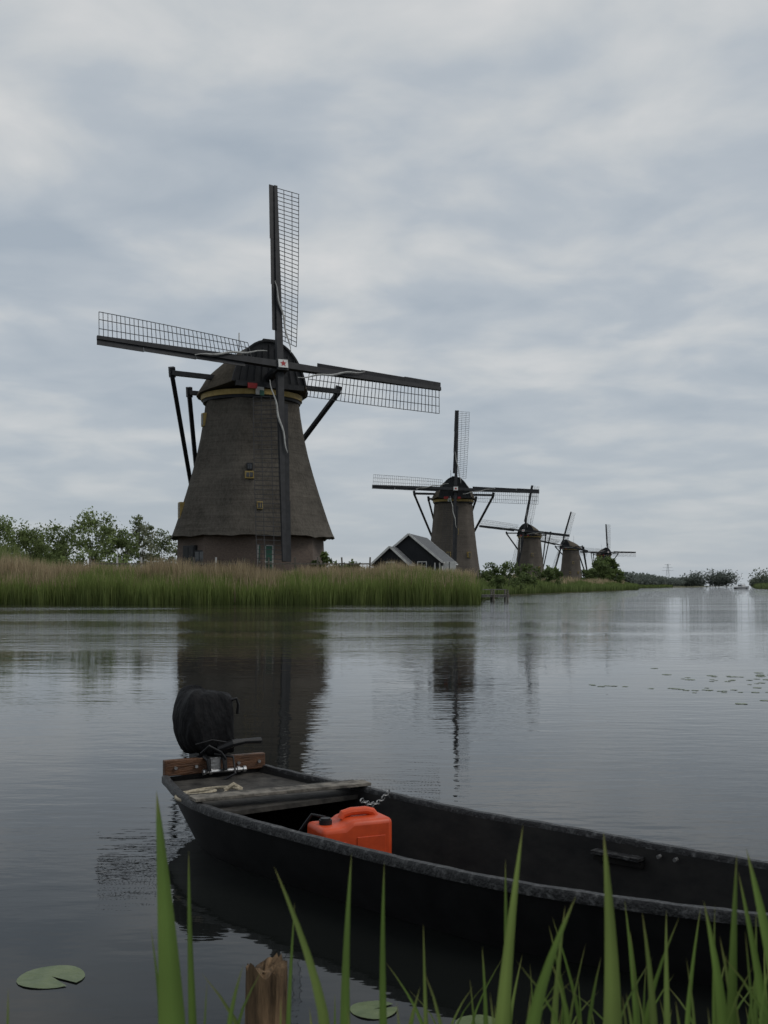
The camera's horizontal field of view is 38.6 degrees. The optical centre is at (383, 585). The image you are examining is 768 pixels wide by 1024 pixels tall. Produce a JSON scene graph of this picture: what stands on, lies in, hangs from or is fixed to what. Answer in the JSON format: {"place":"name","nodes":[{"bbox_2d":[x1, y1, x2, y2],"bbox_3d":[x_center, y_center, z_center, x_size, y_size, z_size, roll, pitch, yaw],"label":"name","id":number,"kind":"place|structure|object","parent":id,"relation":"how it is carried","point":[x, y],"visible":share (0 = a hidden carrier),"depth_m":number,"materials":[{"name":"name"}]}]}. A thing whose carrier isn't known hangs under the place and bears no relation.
{"place":"outdoors","nodes":[
{"label":"outdoors","id":0,"kind":"place"},
{"bbox_2d":[0,586,767,1023],"bbox_3d":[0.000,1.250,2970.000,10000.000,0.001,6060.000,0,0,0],"label":"water","id":1,"kind":"structure","parent":0,"point":[500,706],"depth_m":8.23,"materials":[{"name":"black liquid"}]},
{"bbox_2d":[16,965,84,988],"bbox_3d":[-1.060,1.247,3.503,0.210,0.002,0.210,0,0,0],"label":"lily pad","id":2,"kind":"object","parent":1,"relation":"on","point":[42,977],"visible":1,"depth_m":3.50,"materials":[{"name":"green plant"}]},
{"bbox_2d":[0,542,482,603],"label":"reed bed","id":3,"kind":"object","parent":1,"relation":"in","point":[28,580],"visible":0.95,"depth_m":75.31,"materials":[{"name":"green plant"}]},
{"bbox_2d":[245,953,287,1023],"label":"wooden post","id":4,"kind":"object","parent":1,"relation":"in","point":[267,998],"visible":0.96,"depth_m":2.76,"materials":[{"name":"brown wood"}]},
{"bbox_2d":[350,1001,396,1018],"bbox_3d":[-0.030,1.247,3.228,0.140,0.002,0.140,0,0,0],"label":"lily pad","id":5,"kind":"object","parent":1,"relation":"on","point":[367,1009],"visible":0.78,"depth_m":3.23,"materials":[{"name":"green plant"}]},
{"bbox_2d":[162,685,767,993],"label":"wooden punt","id":6,"kind":"object","parent":1,"relation":"on","point":[441,867],"visible":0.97,"depth_m":4.34,"materials":[{"name":"black paint"}]},
{"bbox_2d":[298,806,391,852],"bbox_3d":[-0.214,1.117,4.766,0.427,0.317,0.310,0,0,-24],"label":"fuel can","id":7,"kind":"object","parent":6,"relation":"in","point":[367,827],"visible":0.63,"depth_m":4.68,"materials":[{"name":"orange plastic"}]},
{"bbox_2d":[455,1015,494,1023],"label":"lily pad","id":8,"kind":"object","parent":1,"relation":"on","point":[469,1018],"visible":0.58,"depth_m":3.15,"materials":[{"name":"green plant"}]},
{"bbox_2d":[482,589,509,601],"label":"jetty","id":9,"kind":"object","parent":1,"relation":"in","point":[494,595],"visible":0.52,"depth_m":86.14,"materials":[{"name":"grey wood"}]},
{"bbox_2d":[589,668,767,703],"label":"lily pad patch","id":10,"kind":"object","parent":1,"relation":"on","point":[758,675],"visible":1,"depth_m":14.15,"materials":[{"name":"green plant"}]},
{"bbox_2d":[734,584,748,588],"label":"motor cruiser","id":11,"kind":"object","parent":1,"relation":"on","point":[741,586],"visible":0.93,"depth_m":417.22,"materials":[{"name":"white plastic"}]},
{"bbox_2d":[0,0,767,585],"label":"sky","id":12,"kind":"structure","parent":0,"point":[552,215],"materials":[{"name":"grey"}]},
{"bbox_2d":[512,586,714,594],"bbox_3d":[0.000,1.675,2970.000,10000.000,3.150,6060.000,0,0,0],"label":"ground","id":13,"kind":"structure","parent":0,"point":[620,590],"depth_m":765.75,"materials":[{"name":"green plant"}]},
{"bbox_2d":[0,527,14,554],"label":"willow tree","id":14,"kind":"object","parent":13,"relation":"on","point":[5,538],"visible":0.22,"depth_m":112.71,"materials":[{"name":"green plant"}]},
{"bbox_2d":[0,515,29,558],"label":"willow tree","id":15,"kind":"object","parent":13,"relation":"on","point":[7,526],"visible":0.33,"depth_m":117.82,"materials":[{"name":"green plant"}]},
{"bbox_2d":[3,527,59,563],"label":"willow tree","id":16,"kind":"object","parent":13,"relation":"on","point":[24,538],"visible":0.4,"depth_m":111.59,"materials":[{"name":"green plant"}]},
{"bbox_2d":[19,519,71,563],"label":"willow tree","id":17,"kind":"object","parent":13,"relation":"on","point":[40,526],"visible":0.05,"depth_m":123.82,"materials":[{"name":"green plant"}]},
{"bbox_2d":[28,524,93,564],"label":"willow tree","id":18,"kind":"object","parent":13,"relation":"on","point":[66,539],"visible":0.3,"depth_m":115.20,"materials":[{"name":"green plant"}]},
{"bbox_2d":[51,506,132,565],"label":"willow tree","id":19,"kind":"object","parent":13,"relation":"on","point":[108,531],"visible":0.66,"depth_m":109.58,"materials":[{"name":"green plant"}]},
{"bbox_2d":[95,526,141,567],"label":"willow tree","id":20,"kind":"object","parent":13,"relation":"on","point":[122,542],"visible":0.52,"depth_m":119.53,"materials":[{"name":"green plant"}]},
{"bbox_2d":[119,514,162,565],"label":"willow tree","id":21,"kind":"object","parent":13,"relation":"on","point":[144,534],"visible":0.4,"depth_m":127.65,"materials":[{"name":"green plant"}]},
{"bbox_2d":[145,528,176,562],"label":"willow tree","id":22,"kind":"object","parent":13,"relation":"on","point":[161,543],"visible":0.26,"depth_m":134.37,"materials":[{"name":"green plant"}]},
{"bbox_2d":[89,557,370,569],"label":"fence","id":23,"kind":"object","parent":13,"relation":"on","point":[269,563],"visible":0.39,"depth_m":82.43,"materials":[{"name":"brown wood"}]},
{"bbox_2d":[97,184,440,573],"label":"windmill","id":24,"kind":"object","parent":13,"relation":"on","point":[252,493],"visible":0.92,"depth_m":83.81,"materials":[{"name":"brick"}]},
{"bbox_2d":[178,413,272,568],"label":"windows and doors","id":25,"kind":"structure","parent":24,"relation":"in","point":[190,551],"depth_m":83.31,"materials":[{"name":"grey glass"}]},
{"bbox_2d":[310,551,340,570],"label":"shrub","id":26,"kind":"object","parent":13,"relation":"on","point":[324,557],"visible":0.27,"depth_m":83.85,"materials":[{"name":"green plant"}]},
{"bbox_2d":[343,559,360,569],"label":"shrub","id":27,"kind":"object","parent":13,"relation":"on","point":[348,566],"visible":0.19,"depth_m":89.41,"materials":[{"name":"green plant"}]},
{"bbox_2d":[6,790,767,1023],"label":"foreground reeds","id":28,"kind":"object","parent":13,"relation":"on","point":[169,993],"visible":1,"depth_m":1.22,"materials":[{"name":"green plant"}]},
{"bbox_2d":[371,533,457,571],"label":"barn","id":29,"kind":"structure","parent":13,"relation":"on","point":[409,548],"depth_m":125.62,"materials":[{"name":"wood"}]},
{"bbox_2d":[387,561,455,571],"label":"windows and doors","id":30,"kind":"structure","parent":29,"relation":"in","point":[450,564],"depth_m":125.40,"materials":[{"name":"white paint"}]},
{"bbox_2d":[192,559,672,600],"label":"bank reeds","id":31,"kind":"object","parent":13,"relation":"on","point":[581,585],"visible":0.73,"depth_m":185.67,"materials":[{"name":"green plant"}]},
{"bbox_2d":[372,410,538,575],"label":"windmill","id":32,"kind":"object","parent":13,"relation":"on","point":[453,499],"visible":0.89,"depth_m":194.10,"materials":[{"name":"paint"}]},
{"bbox_2d":[447,529,470,556],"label":"windows and doors","id":33,"kind":"structure","parent":32,"relation":"in","point":[468,553],"depth_m":194.03,"materials":[{"name":"paint"}]},
{"bbox_2d":[477,562,504,583],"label":"shrub","id":34,"kind":"object","parent":13,"relation":"on","point":[485,573],"visible":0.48,"depth_m":140.10,"materials":[{"name":"green plant"}]},
{"bbox_2d":[485,567,505,588],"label":"shrub","id":35,"kind":"object","parent":13,"relation":"on","point":[498,581],"visible":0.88,"depth_m":117.52,"materials":[{"name":"green plant"}]},
{"bbox_2d":[496,560,530,588],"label":"shrub","id":36,"kind":"object","parent":13,"relation":"on","point":[505,566],"visible":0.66,"depth_m":149.52,"materials":[{"name":"green plant"}]},
{"bbox_2d":[505,563,536,587],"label":"shrub","id":37,"kind":"object","parent":13,"relation":"on","point":[525,568],"visible":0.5,"depth_m":165.03,"materials":[{"name":"green plant"}]},
{"bbox_2d":[479,485,569,576],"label":"windmill","id":38,"kind":"object","parent":13,"relation":"on","point":[529,548],"visible":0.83,"depth_m":332.54,"materials":[{"name":"paint"}]},
{"bbox_2d":[530,566,562,585],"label":"shrub","id":39,"kind":"object","parent":13,"relation":"on","point":[550,575],"visible":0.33,"depth_m":189.79,"materials":[{"name":"green plant"}]},
{"bbox_2d":[538,565,568,580],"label":"shrub","id":40,"kind":"object","parent":13,"relation":"on","point":[558,572],"visible":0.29,"depth_m":234.46,"materials":[{"name":"green plant"}]},
{"bbox_2d":[541,512,587,578],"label":"windmill","id":41,"kind":"object","parent":13,"relation":"on","point":[570,563],"visible":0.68,"depth_m":448.67,"materials":[{"name":"paint"}]},
{"bbox_2d":[580,568,597,580],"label":"shrub","id":42,"kind":"object","parent":13,"relation":"on","point":[588,573],"visible":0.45,"depth_m":317.45,"materials":[{"name":"green plant"}]},
{"bbox_2d":[584,556,623,582],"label":"willow tree","id":43,"kind":"object","parent":13,"relation":"on","point":[606,563],"visible":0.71,"depth_m":328.79,"materials":[{"name":"green plant"}]},
{"bbox_2d":[580,524,635,574],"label":"windmill","id":44,"kind":"object","parent":13,"relation":"on","point":[605,552],"visible":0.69,"depth_m":542.49,"materials":[{"name":"paint"}]},
{"bbox_2d":[545,568,742,586],"bbox_3d":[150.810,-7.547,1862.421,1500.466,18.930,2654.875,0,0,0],"label":"distant tree row","id":45,"kind":"object","parent":13,"relation":"on","point":[719,579],"visible":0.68,"depth_m":1003.94,"materials":[{"name":"green plant"}]},
{"bbox_2d":[748,567,767,586],"bbox_3d":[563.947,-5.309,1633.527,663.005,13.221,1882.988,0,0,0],"label":"distant tree row","id":46,"kind":"object","parent":13,"relation":"on","point":[759,580],"visible":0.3,"depth_m":702.64,"materials":[{"name":"green plant"}]},
{"bbox_2d":[751,583,767,588],"bbox_3d":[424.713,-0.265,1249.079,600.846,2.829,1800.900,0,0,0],"label":"bank reeds","id":47,"kind":"object","parent":13,"relation":"on","point":[761,586],"visible":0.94,"depth_m":415.02,"materials":[{"name":"green plant"}]}
]}

